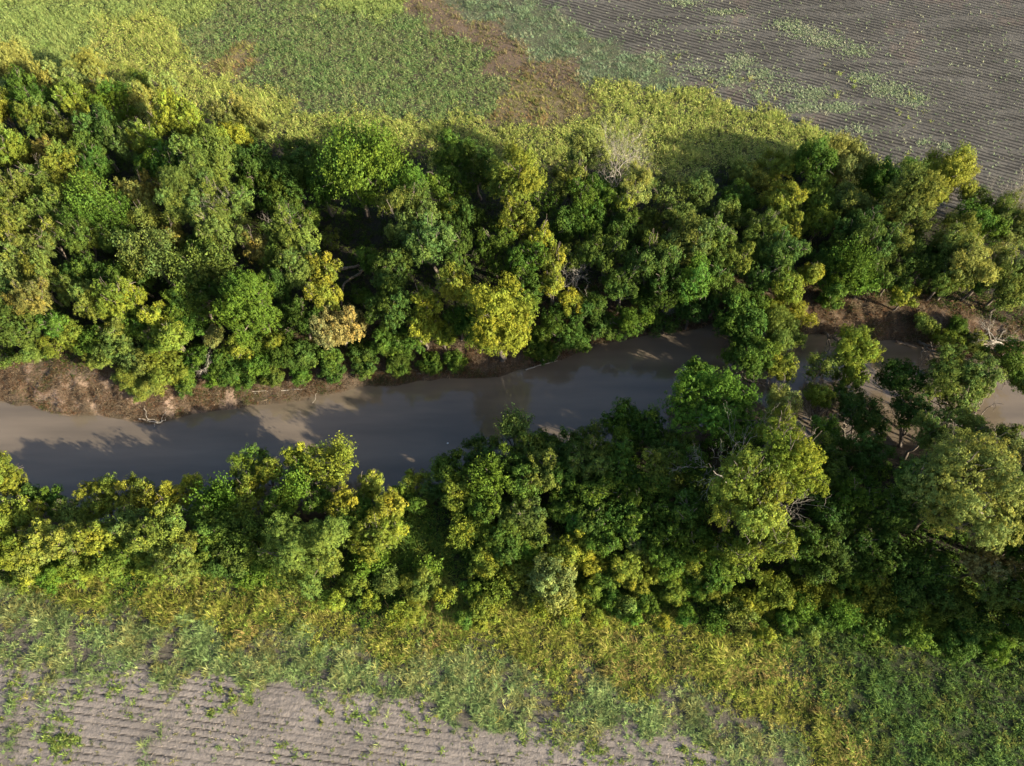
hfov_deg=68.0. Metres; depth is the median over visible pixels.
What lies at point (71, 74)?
broadleaf tree
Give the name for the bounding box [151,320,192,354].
broadleaf tree
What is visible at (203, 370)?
dead tree
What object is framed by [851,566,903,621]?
shrub
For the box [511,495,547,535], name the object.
broadleaf tree
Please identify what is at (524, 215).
broadleaf tree
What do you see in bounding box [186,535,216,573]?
shrub
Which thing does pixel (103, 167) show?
broadleaf tree
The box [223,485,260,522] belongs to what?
broadleaf tree
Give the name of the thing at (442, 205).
broadleaf tree
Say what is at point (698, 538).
broadleaf tree
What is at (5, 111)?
broadleaf tree
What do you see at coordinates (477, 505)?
broadleaf tree
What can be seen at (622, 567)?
shrub
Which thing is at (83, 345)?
shrub
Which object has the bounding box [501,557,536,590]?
shrub
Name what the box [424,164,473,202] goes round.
broadleaf tree
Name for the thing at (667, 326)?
shrub
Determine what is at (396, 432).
water
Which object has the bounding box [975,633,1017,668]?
shrub
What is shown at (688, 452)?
broadleaf tree
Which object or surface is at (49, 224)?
broadleaf tree
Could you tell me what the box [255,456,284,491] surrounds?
broadleaf tree
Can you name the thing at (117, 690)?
field weed
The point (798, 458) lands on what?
broadleaf tree
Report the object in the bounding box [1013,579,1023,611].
broadleaf tree
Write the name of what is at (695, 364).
broadleaf tree
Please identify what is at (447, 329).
broadleaf tree
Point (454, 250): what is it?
broadleaf tree
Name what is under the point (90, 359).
shrub
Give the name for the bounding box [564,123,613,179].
broadleaf tree
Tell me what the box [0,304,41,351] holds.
broadleaf tree
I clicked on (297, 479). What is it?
broadleaf tree
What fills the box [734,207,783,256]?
broadleaf tree
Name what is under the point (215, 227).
broadleaf tree
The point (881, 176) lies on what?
broadleaf tree
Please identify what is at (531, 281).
broadleaf tree
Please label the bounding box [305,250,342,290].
broadleaf tree
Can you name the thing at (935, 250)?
broadleaf tree
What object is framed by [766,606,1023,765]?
grass cover
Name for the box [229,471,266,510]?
broadleaf tree
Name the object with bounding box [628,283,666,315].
broadleaf tree
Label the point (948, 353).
broadleaf tree
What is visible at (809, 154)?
broadleaf tree
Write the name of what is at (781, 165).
broadleaf tree
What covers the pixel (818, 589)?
shrub
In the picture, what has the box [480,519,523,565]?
shrub
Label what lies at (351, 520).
broadleaf tree
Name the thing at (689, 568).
shrub
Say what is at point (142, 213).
broadleaf tree
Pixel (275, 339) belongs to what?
broadleaf tree
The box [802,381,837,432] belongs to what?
broadleaf tree
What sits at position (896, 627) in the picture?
shrub
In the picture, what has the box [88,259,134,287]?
broadleaf tree
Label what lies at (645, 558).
shrub
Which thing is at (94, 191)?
broadleaf tree
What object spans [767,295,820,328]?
broadleaf tree
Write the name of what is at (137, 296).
broadleaf tree
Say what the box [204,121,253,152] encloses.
broadleaf tree
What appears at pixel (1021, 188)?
broadleaf tree
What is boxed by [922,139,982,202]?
broadleaf tree
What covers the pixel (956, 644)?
shrub
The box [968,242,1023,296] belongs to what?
broadleaf tree
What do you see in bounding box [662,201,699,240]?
broadleaf tree
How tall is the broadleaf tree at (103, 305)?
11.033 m
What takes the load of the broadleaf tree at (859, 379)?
on the ground at (962, 96)
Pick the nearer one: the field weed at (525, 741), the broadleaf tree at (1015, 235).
the field weed at (525, 741)
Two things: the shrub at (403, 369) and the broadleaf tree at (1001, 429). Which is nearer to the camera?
the broadleaf tree at (1001, 429)
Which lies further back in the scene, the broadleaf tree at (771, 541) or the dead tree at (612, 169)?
the dead tree at (612, 169)
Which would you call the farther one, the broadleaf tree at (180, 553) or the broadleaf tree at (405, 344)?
the broadleaf tree at (405, 344)
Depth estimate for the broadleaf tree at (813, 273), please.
93.22 m
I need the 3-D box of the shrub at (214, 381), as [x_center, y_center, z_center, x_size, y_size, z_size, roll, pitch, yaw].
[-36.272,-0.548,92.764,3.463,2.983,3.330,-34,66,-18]
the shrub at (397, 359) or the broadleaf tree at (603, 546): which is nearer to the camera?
the broadleaf tree at (603, 546)
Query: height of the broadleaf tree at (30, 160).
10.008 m
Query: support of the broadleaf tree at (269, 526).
on the ground at (962, 96)
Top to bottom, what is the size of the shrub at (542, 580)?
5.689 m
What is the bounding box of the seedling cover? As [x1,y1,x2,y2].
[1,663,728,765]
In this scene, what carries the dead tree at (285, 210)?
on the ground at (962, 96)
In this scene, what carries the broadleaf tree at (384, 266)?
on the ground at (962, 96)
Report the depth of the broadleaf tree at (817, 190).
99.01 m
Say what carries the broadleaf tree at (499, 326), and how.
on the ground at (962, 96)
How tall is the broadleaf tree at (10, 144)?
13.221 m
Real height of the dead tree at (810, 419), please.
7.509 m
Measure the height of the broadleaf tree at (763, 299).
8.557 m
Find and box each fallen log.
[334,264,361,270]
[338,266,362,305]
[895,340,918,347]
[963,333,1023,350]
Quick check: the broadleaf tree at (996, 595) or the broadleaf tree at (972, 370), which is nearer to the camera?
the broadleaf tree at (996, 595)
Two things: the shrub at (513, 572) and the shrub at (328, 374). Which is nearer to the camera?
the shrub at (513, 572)
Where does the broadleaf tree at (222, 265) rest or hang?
on the ground at (962, 96)
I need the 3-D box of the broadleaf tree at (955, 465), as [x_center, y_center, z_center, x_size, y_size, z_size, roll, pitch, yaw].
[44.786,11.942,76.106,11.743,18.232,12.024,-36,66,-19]
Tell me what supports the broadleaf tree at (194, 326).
on the ground at (962, 96)
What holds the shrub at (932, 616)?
on the ground at (962, 96)
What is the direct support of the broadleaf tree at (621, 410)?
on the ground at (962, 96)
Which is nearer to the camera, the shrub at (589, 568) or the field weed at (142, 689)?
the field weed at (142, 689)
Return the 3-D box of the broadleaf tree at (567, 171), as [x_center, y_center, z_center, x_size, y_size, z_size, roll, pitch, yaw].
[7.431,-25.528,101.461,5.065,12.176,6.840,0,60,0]
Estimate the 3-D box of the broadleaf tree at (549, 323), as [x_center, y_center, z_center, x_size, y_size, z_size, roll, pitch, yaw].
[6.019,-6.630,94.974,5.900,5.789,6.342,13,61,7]
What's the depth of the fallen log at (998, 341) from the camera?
96.86 m
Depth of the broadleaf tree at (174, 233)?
95.17 m
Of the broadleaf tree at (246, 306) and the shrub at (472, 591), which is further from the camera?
the broadleaf tree at (246, 306)
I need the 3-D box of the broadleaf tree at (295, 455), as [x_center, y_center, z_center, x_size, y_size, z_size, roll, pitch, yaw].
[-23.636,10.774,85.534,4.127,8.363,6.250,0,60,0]
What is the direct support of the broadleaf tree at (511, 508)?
on the ground at (962, 96)
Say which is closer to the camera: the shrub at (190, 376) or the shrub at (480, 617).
the shrub at (480, 617)
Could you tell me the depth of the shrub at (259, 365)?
91.42 m
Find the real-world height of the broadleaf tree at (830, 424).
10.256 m
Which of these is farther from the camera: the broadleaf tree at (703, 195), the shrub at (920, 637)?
the broadleaf tree at (703, 195)
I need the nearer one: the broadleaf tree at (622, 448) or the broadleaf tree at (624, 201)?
the broadleaf tree at (622, 448)
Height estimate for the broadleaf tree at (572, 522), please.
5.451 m
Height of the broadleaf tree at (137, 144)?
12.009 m
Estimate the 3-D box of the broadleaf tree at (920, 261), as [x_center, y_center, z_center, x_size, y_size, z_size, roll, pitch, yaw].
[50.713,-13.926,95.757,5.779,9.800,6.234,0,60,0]
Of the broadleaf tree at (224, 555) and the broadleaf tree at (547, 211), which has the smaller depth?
the broadleaf tree at (224, 555)
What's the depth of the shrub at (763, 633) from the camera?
75.59 m
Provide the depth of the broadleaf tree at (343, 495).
80.33 m
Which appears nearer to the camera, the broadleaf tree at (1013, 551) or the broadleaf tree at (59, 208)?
the broadleaf tree at (1013, 551)
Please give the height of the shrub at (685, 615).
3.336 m
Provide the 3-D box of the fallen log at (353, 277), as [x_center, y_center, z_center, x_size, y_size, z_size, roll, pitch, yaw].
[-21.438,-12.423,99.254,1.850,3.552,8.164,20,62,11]
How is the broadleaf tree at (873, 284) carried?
on the ground at (962, 96)
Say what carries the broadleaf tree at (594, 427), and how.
on the ground at (962, 96)
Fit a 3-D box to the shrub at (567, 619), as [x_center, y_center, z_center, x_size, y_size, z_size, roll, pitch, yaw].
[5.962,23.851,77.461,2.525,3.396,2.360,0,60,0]
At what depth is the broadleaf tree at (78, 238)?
94.17 m
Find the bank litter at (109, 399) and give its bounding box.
[0,260,1023,424]
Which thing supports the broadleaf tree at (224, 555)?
on the ground at (962, 96)
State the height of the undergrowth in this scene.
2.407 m
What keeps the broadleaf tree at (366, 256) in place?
on the ground at (962, 96)
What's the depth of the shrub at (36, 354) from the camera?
91.89 m
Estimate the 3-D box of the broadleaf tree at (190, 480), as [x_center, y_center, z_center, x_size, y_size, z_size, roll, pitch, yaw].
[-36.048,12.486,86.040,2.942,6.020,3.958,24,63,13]
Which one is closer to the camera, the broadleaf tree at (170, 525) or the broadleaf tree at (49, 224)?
the broadleaf tree at (170, 525)
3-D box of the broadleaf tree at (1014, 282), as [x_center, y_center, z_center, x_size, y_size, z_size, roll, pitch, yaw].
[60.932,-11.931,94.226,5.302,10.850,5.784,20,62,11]
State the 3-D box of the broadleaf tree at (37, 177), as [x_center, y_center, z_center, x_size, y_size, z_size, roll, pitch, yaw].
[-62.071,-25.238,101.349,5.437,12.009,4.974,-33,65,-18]
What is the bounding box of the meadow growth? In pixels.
[0,0,976,308]
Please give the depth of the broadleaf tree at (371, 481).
82.78 m
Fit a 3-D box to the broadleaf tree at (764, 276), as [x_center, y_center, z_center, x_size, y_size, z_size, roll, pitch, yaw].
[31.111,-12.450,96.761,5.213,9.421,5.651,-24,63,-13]
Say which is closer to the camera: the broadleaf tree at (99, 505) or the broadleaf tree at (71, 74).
the broadleaf tree at (99, 505)
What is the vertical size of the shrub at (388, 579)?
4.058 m
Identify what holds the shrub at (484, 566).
on the ground at (962, 96)
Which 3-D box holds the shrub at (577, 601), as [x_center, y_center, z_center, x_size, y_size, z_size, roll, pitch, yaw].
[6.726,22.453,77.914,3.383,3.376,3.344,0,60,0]
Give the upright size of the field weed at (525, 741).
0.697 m
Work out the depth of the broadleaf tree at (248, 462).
84.24 m
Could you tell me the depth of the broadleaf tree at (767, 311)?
95.76 m
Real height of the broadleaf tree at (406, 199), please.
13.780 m
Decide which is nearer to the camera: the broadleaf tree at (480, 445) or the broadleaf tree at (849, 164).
the broadleaf tree at (480, 445)
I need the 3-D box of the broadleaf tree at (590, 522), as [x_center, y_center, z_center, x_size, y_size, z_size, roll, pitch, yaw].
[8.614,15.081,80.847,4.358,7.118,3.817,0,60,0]
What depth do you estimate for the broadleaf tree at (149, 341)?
89.95 m
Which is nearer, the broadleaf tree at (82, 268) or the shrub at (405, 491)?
the shrub at (405, 491)
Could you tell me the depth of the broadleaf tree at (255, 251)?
93.81 m
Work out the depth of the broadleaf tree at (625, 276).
92.20 m
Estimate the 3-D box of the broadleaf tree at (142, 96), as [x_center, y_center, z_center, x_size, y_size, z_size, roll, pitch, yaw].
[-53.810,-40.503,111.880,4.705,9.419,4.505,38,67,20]
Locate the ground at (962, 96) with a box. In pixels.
[0,0,1023,765]
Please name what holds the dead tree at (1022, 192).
on the ground at (962, 96)
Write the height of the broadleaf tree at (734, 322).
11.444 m
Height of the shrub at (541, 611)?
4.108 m
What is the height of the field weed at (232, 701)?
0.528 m
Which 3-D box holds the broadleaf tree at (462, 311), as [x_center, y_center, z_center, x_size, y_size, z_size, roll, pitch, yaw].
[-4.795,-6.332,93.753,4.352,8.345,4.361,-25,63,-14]
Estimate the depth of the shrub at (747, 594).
76.72 m
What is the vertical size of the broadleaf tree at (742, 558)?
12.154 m
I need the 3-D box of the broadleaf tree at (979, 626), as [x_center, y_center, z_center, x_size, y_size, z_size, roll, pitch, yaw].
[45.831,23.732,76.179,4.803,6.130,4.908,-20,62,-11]
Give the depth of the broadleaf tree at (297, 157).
104.50 m
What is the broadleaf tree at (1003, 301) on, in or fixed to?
on the ground at (962, 96)
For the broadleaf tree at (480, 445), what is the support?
on the ground at (962, 96)
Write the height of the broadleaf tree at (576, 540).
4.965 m
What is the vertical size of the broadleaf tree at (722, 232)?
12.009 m
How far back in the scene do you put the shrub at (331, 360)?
92.75 m
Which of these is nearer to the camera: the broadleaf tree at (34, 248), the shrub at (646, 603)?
the shrub at (646, 603)
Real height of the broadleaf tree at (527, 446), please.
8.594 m
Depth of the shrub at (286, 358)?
91.75 m
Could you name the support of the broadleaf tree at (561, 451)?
on the ground at (962, 96)
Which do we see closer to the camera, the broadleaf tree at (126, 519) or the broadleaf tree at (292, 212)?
the broadleaf tree at (126, 519)
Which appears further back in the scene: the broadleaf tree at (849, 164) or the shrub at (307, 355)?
the broadleaf tree at (849, 164)
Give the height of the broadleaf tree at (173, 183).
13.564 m
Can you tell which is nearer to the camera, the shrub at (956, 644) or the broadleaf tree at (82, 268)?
the shrub at (956, 644)
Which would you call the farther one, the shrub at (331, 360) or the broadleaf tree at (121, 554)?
the shrub at (331, 360)
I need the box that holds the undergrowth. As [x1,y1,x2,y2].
[0,74,1023,712]
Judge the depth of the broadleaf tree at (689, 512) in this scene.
77.26 m
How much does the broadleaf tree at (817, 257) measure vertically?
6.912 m
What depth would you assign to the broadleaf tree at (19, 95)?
106.57 m
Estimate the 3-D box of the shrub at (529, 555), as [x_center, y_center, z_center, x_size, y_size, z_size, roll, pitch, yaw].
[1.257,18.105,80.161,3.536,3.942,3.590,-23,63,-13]
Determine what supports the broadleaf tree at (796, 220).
on the ground at (962, 96)
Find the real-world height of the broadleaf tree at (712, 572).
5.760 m
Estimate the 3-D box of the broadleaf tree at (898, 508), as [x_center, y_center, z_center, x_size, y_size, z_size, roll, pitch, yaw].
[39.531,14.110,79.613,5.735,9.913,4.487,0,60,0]
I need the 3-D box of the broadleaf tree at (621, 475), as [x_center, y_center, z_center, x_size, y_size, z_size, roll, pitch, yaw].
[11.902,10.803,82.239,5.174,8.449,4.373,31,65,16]
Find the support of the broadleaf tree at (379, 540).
on the ground at (962, 96)
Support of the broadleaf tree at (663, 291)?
on the ground at (962, 96)
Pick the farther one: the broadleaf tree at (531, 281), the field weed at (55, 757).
the broadleaf tree at (531, 281)
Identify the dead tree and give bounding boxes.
[193,347,211,376]
[196,188,241,225]
[263,203,302,226]
[549,252,591,306]
[590,116,652,190]
[665,400,827,532]
[799,372,831,433]
[966,313,1022,352]
[985,171,1023,209]
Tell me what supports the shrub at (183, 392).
on the ground at (962, 96)
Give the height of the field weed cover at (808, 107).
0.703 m
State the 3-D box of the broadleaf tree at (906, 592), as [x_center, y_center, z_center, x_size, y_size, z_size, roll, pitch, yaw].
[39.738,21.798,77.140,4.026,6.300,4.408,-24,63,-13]
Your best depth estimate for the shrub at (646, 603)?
77.28 m
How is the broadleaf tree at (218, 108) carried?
on the ground at (962, 96)
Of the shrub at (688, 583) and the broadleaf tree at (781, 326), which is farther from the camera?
the broadleaf tree at (781, 326)
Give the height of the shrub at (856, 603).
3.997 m
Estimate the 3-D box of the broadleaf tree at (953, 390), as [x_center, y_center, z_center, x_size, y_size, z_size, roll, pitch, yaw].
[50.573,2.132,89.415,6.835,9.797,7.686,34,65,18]
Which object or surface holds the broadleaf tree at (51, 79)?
on the ground at (962, 96)
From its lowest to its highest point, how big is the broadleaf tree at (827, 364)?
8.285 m
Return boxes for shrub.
[0,347,20,368]
[1,539,50,580]
[8,481,42,525]
[9,559,44,594]
[12,341,49,363]
[35,317,82,359]
[35,555,66,598]
[56,554,92,588]
[70,323,105,355]
[79,347,109,371]
[79,537,131,582]
[91,328,135,369]
[111,364,140,390]
[119,341,166,377]
[125,378,151,403]
[130,547,167,584]
[138,371,167,396]
[142,349,189,387]
[172,367,196,390]
[174,375,196,399]
[183,342,213,372]
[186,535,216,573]
[202,366,227,388]
[203,344,245,386]
[203,551,236,579]
[223,332,255,363]
[227,550,273,590]
[234,368,257,391]
[238,348,279,377]
[241,326,269,351]
[258,364,284,387]
[262,332,309,369]
[288,366,312,387]
[291,337,320,369]
[315,345,343,370]
[316,225,340,250]
[316,361,346,384]
[317,588,345,612]
[339,567,368,596]
[345,337,376,373]
[346,537,395,578]
[352,355,379,381]
[355,589,380,615]
[369,565,401,598]
[382,349,415,368]
[383,600,411,629]
[386,356,411,378]
[390,481,418,513]
[397,565,442,601]
[400,598,426,623]
[404,495,427,514]
[409,554,443,584]
[414,351,443,375]
[418,477,446,505]
[432,584,458,611]
[441,348,468,373]
[445,515,480,557]
[448,503,494,543]
[451,609,472,630]
[458,580,482,606]
[462,539,506,586]
[463,592,500,633]
[476,519,507,549]
[478,572,514,612]
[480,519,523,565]
[493,516,527,541]
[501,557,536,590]
[509,540,539,570]
[510,515,550,552]
[517,582,544,608]
[522,325,554,360]
[525,553,577,615]
[527,588,558,621]
[533,344,560,365]
[558,603,581,625]
[566,322,592,353]
[566,586,593,617]
[576,551,608,578]
[578,578,601,604]
[586,307,620,340]
[588,609,609,629]
[591,565,620,594]
[597,589,625,615]
[607,549,644,584]
[612,594,637,620]
[620,571,649,598]
[622,606,643,625]
[633,590,660,617]
[636,537,665,568]
[640,558,669,585]
[647,308,685,337]
[651,613,671,636]
[659,568,688,591]
[659,578,688,607]
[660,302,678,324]
[674,602,698,628]
[679,569,702,597]
[680,548,708,584]
[689,577,714,609]
[703,607,731,637]
[706,579,732,604]
[707,596,737,624]
[719,593,760,632]
[726,585,758,617]
[747,589,774,621]
[749,619,776,646]
[775,607,799,635]
[786,589,822,625]
[792,578,830,612]
[802,624,820,646]
[809,600,846,636]
[812,584,844,610]
[813,292,844,310]
[825,590,864,631]
[843,590,877,623]
[849,611,886,645]
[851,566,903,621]
[872,610,911,645]
[880,588,922,625]
[898,617,942,656]
[913,312,940,336]
[915,599,949,633]
[929,325,966,348]
[934,622,980,666]
[946,314,969,334]
[948,619,979,635]
[958,327,988,354]
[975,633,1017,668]
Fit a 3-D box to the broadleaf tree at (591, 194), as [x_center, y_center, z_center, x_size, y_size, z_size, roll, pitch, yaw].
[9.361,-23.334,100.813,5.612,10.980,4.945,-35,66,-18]
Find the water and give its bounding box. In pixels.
[0,325,1023,524]
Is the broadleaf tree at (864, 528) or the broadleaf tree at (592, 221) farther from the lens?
the broadleaf tree at (592, 221)
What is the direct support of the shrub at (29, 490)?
on the ground at (962, 96)
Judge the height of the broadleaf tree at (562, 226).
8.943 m
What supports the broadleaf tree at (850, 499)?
on the ground at (962, 96)
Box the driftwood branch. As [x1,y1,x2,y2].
[139,410,166,427]
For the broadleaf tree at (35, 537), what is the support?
on the ground at (962, 96)
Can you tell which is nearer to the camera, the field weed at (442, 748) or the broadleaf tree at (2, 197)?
the field weed at (442, 748)
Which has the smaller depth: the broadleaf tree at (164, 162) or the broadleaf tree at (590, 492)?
the broadleaf tree at (590, 492)
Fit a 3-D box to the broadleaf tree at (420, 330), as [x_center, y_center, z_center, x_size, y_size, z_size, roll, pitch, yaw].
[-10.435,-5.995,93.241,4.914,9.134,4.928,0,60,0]
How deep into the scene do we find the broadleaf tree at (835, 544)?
76.08 m
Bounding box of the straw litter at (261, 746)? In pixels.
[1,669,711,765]
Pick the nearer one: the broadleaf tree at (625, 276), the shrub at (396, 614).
the shrub at (396, 614)
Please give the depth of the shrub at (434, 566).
79.16 m
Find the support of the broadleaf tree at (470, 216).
on the ground at (962, 96)
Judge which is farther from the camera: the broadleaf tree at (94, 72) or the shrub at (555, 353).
the broadleaf tree at (94, 72)
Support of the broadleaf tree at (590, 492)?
on the ground at (962, 96)
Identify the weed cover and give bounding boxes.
[0,526,878,765]
[541,0,1023,204]
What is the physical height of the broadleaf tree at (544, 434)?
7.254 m
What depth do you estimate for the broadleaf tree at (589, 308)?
94.81 m
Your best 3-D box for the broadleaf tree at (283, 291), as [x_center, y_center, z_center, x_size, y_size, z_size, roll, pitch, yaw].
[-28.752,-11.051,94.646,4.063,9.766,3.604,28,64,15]
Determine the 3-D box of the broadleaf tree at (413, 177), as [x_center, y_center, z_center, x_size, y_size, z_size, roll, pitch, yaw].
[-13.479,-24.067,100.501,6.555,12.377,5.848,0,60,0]
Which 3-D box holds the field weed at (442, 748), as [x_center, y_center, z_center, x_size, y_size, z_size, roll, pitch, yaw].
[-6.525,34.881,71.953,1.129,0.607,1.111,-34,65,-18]
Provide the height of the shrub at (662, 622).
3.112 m
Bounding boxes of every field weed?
[11,677,24,686]
[48,747,61,760]
[71,689,86,700]
[112,684,122,695]
[139,687,148,694]
[227,696,238,703]
[362,716,370,728]
[437,745,448,757]
[517,733,529,744]
[605,754,616,765]
[696,759,709,764]
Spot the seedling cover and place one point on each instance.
(252, 727)
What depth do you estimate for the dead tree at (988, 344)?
95.54 m
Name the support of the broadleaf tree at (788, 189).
on the ground at (962, 96)
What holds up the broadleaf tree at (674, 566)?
on the ground at (962, 96)
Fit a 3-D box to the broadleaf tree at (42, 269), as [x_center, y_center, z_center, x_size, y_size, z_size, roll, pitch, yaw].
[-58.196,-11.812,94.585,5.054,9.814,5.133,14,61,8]
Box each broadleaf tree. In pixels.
[0,32,35,80]
[0,86,19,137]
[0,128,32,172]
[0,168,40,218]
[0,196,29,248]
[0,199,40,246]
[0,227,27,268]
[0,253,23,287]
[0,275,19,318]
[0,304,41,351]
[0,450,28,499]
[0,496,32,537]
[0,532,33,570]
[1,62,37,97]
[1,275,52,318]
[5,80,56,134]
[6,494,47,529]
[7,229,57,278]
[12,93,63,139]
[12,139,37,167]
[14,153,60,199]
[16,250,62,306]
[17,517,57,557]
[24,181,70,223]
[27,56,61,94]
[28,214,70,261]
[29,483,65,526]
[31,133,65,176]
[35,309,69,337]
[39,136,96,189]
[43,106,86,152]
[43,520,88,566]
[49,201,91,250]
[50,76,89,119]
[50,497,90,530]
[51,270,83,306]
[52,215,103,261]
[53,185,108,250]
[58,251,96,285]
[59,44,106,81]
[59,65,91,110]
[61,168,117,220]
[67,278,112,324]
[68,101,122,172]
[71,143,114,194]
[71,518,115,557]
[72,471,118,522]
[83,65,122,101]
[85,276,134,319]
[87,76,138,124]
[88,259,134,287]
[93,189,136,248]
[94,219,137,265]
[96,313,134,346]
[98,503,149,539]
[100,120,145,176]
[107,219,189,286]
[107,535,141,569]
[109,471,158,516]
[112,168,161,227]
[115,304,148,339]
[119,253,158,297]
[120,279,148,311]
[123,66,151,88]
[123,516,164,558]
[125,78,160,118]
[125,116,166,156]
[125,196,172,231]
[132,132,167,180]
[135,503,185,553]
[136,300,172,331]
[137,326,167,356]
[145,65,184,95]
[147,479,194,518]
[148,529,200,589]
[149,85,202,143]
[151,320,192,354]
[153,149,218,230]
[157,137,188,173]
[159,215,187,251]
[160,240,213,303]
[160,282,199,320]
[164,118,239,205]
[170,272,223,321]
[171,305,211,340]
[175,229,214,259]
[179,472,206,501]
[181,492,221,527]
[182,470,237,517]
[186,196,253,268]
[190,239,239,286]
[191,508,234,558]
[195,174,254,248]
[203,323,225,350]
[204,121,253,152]
[206,89,242,128]
[209,264,282,347]
[211,531,257,577]
[212,507,265,555]
[222,99,270,143]
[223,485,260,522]
[227,443,274,507]
[228,137,271,193]
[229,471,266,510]
[232,146,288,210]
[242,225,271,274]
[254,161,306,214]
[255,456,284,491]
[255,510,351,600]
[257,513,293,545]
[259,329,284,350]
[260,200,321,268]
[260,239,289,277]
[260,267,291,303]
[260,485,300,520]
[269,195,304,229]
[271,240,323,290]
[272,459,320,503]
[273,299,291,327]
[278,441,316,504]
[279,293,324,339]
[280,136,325,174]
[280,159,310,204]
[292,202,322,234]
[296,430,359,501]
[300,481,334,513]
[301,111,408,218]
[303,276,343,311]
[304,169,338,217]
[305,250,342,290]
[309,300,368,349]
[323,482,361,517]
[324,510,361,538]
[346,491,376,521]
[347,507,402,567]
[354,244,380,276]
[357,469,384,498]
[363,275,412,334]
[367,486,408,519]
[369,326,400,355]
[370,247,413,299]
[374,177,441,256]
[378,515,409,544]
[383,158,432,208]
[393,327,424,356]
[398,209,457,280]
[401,466,432,494]
[407,314,444,349]
[408,283,443,322]
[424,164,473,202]
[429,126,476,183]
[429,446,476,492]
[431,320,457,350]
[434,259,472,306]
[436,193,464,224]
[438,227,481,274]
[438,476,473,514]
[441,196,487,234]
[442,302,477,340]
[453,304,477,343]
[457,142,502,200]
[460,432,503,467]
[461,271,539,361]
[463,452,511,502]
[467,487,504,524]
[474,220,520,278]
[483,140,547,213]
[484,442,526,489]
[493,404,534,458]
[493,497,521,527]
[495,191,538,243]
[503,240,549,282]
[503,462,543,504]
[509,266,545,307]
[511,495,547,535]
[512,431,554,468]
[525,448,565,492]
[528,218,557,272]
[529,179,568,228]
[529,427,561,450]
[534,301,583,351]
[536,242,566,293]
[537,271,564,310]
[539,537,581,576]
[546,488,579,523]
[547,425,587,461]
[547,453,581,496]
[548,205,581,252]
[549,158,588,207]
[557,286,584,316]
[558,528,596,567]
[562,170,603,231]
[562,239,592,283]
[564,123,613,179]
[564,434,614,479]
[564,508,582,534]
[566,191,607,246]
[567,418,607,457]
[570,290,607,321]
[572,462,620,506]
[573,500,610,535]
[576,230,629,282]
[583,529,623,557]
[588,495,639,539]
[589,425,636,471]
[594,175,625,227]
[597,258,641,313]
[599,396,650,446]
[600,208,637,248]
[602,452,648,497]
[604,304,654,341]
[612,190,636,211]
[614,507,659,554]
[619,158,652,213]
[619,469,674,526]
[621,404,668,454]
[623,536,647,557]
[625,230,685,295]
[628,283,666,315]
[631,207,671,246]
[639,513,688,567]
[640,445,688,496]
[645,259,685,313]
[646,177,685,213]
[650,426,698,453]
[654,544,685,581]
[657,363,768,453]
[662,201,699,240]
[662,208,716,270]
[663,487,709,531]
[668,251,715,317]
[668,444,708,484]
[672,284,720,330]
[672,522,719,567]
[680,167,717,217]
[680,466,720,504]
[681,355,714,430]
[692,213,736,262]
[700,555,737,593]
[701,198,740,231]
[705,443,794,543]
[706,263,744,316]
[708,226,754,278]
[709,530,763,584]
[712,288,768,346]
[716,333,782,415]
[717,177,759,220]
[726,155,773,193]
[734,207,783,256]
[735,278,772,318]
[738,253,789,301]
[741,507,799,565]
[752,224,811,271]
[753,302,807,351]
[754,398,805,466]
[756,148,799,180]
[756,179,808,217]
[756,569,796,610]
[757,296,786,317]
[758,428,829,502]
[762,344,799,424]
[765,383,803,426]
[766,199,808,241]
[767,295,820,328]
[769,263,805,304]
[777,518,828,563]
[791,545,838,586]
[792,131,837,185]
[797,261,824,289]
[799,172,836,226]
[801,431,841,472]
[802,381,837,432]
[803,203,840,243]
[803,351,846,424]
[804,241,845,270]
[804,444,860,488]
[807,490,855,533]
[808,412,844,446]
[815,524,862,576]
[816,271,853,299]
[819,130,878,183]
[821,234,880,293]
[822,323,886,370]
[828,207,872,254]
[829,179,879,232]
[829,359,870,438]
[829,380,869,436]
[831,553,872,596]
[835,430,897,478]
[835,466,889,529]
[836,394,893,440]
[842,500,898,551]
[845,526,913,586]
[846,254,893,298]
[849,204,905,260]
[853,154,908,203]
[862,241,905,285]
[869,357,928,447]
[871,487,925,532]
[875,155,950,237]
[875,261,909,294]
[881,217,925,264]
[884,454,948,512]
[887,284,921,310]
[888,385,938,447]
[891,574,928,619]
[896,156,925,177]
[897,239,943,292]
[898,542,961,590]
[901,426,1023,554]
[903,407,958,459]
[907,185,949,229]
[912,238,954,283]
[917,340,968,386]
[919,359,985,426]
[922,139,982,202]
[923,253,974,301]
[923,579,977,621]
[929,209,983,255]
[936,235,1001,300]
[950,598,1003,645]
[952,198,1012,254]
[952,406,993,441]
[954,178,990,204]
[956,350,1007,436]
[957,537,1023,585]
[959,427,1023,495]
[960,271,993,300]
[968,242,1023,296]
[973,561,1023,614]
[974,333,1023,391]
[979,189,1023,239]
[984,244,1023,306]
[989,282,1023,313]
[989,422,1023,455]
[991,512,1023,580]
[993,606,1023,645]
[995,207,1023,253]
[1001,367,1023,394]
[1010,185,1023,208]
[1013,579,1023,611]
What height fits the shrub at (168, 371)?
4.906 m
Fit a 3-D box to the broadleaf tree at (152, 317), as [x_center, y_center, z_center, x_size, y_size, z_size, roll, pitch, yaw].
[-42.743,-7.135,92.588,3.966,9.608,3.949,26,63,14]
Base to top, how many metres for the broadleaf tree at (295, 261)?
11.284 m
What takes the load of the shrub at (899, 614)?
on the ground at (962, 96)
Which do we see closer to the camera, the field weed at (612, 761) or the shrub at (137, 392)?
the field weed at (612, 761)

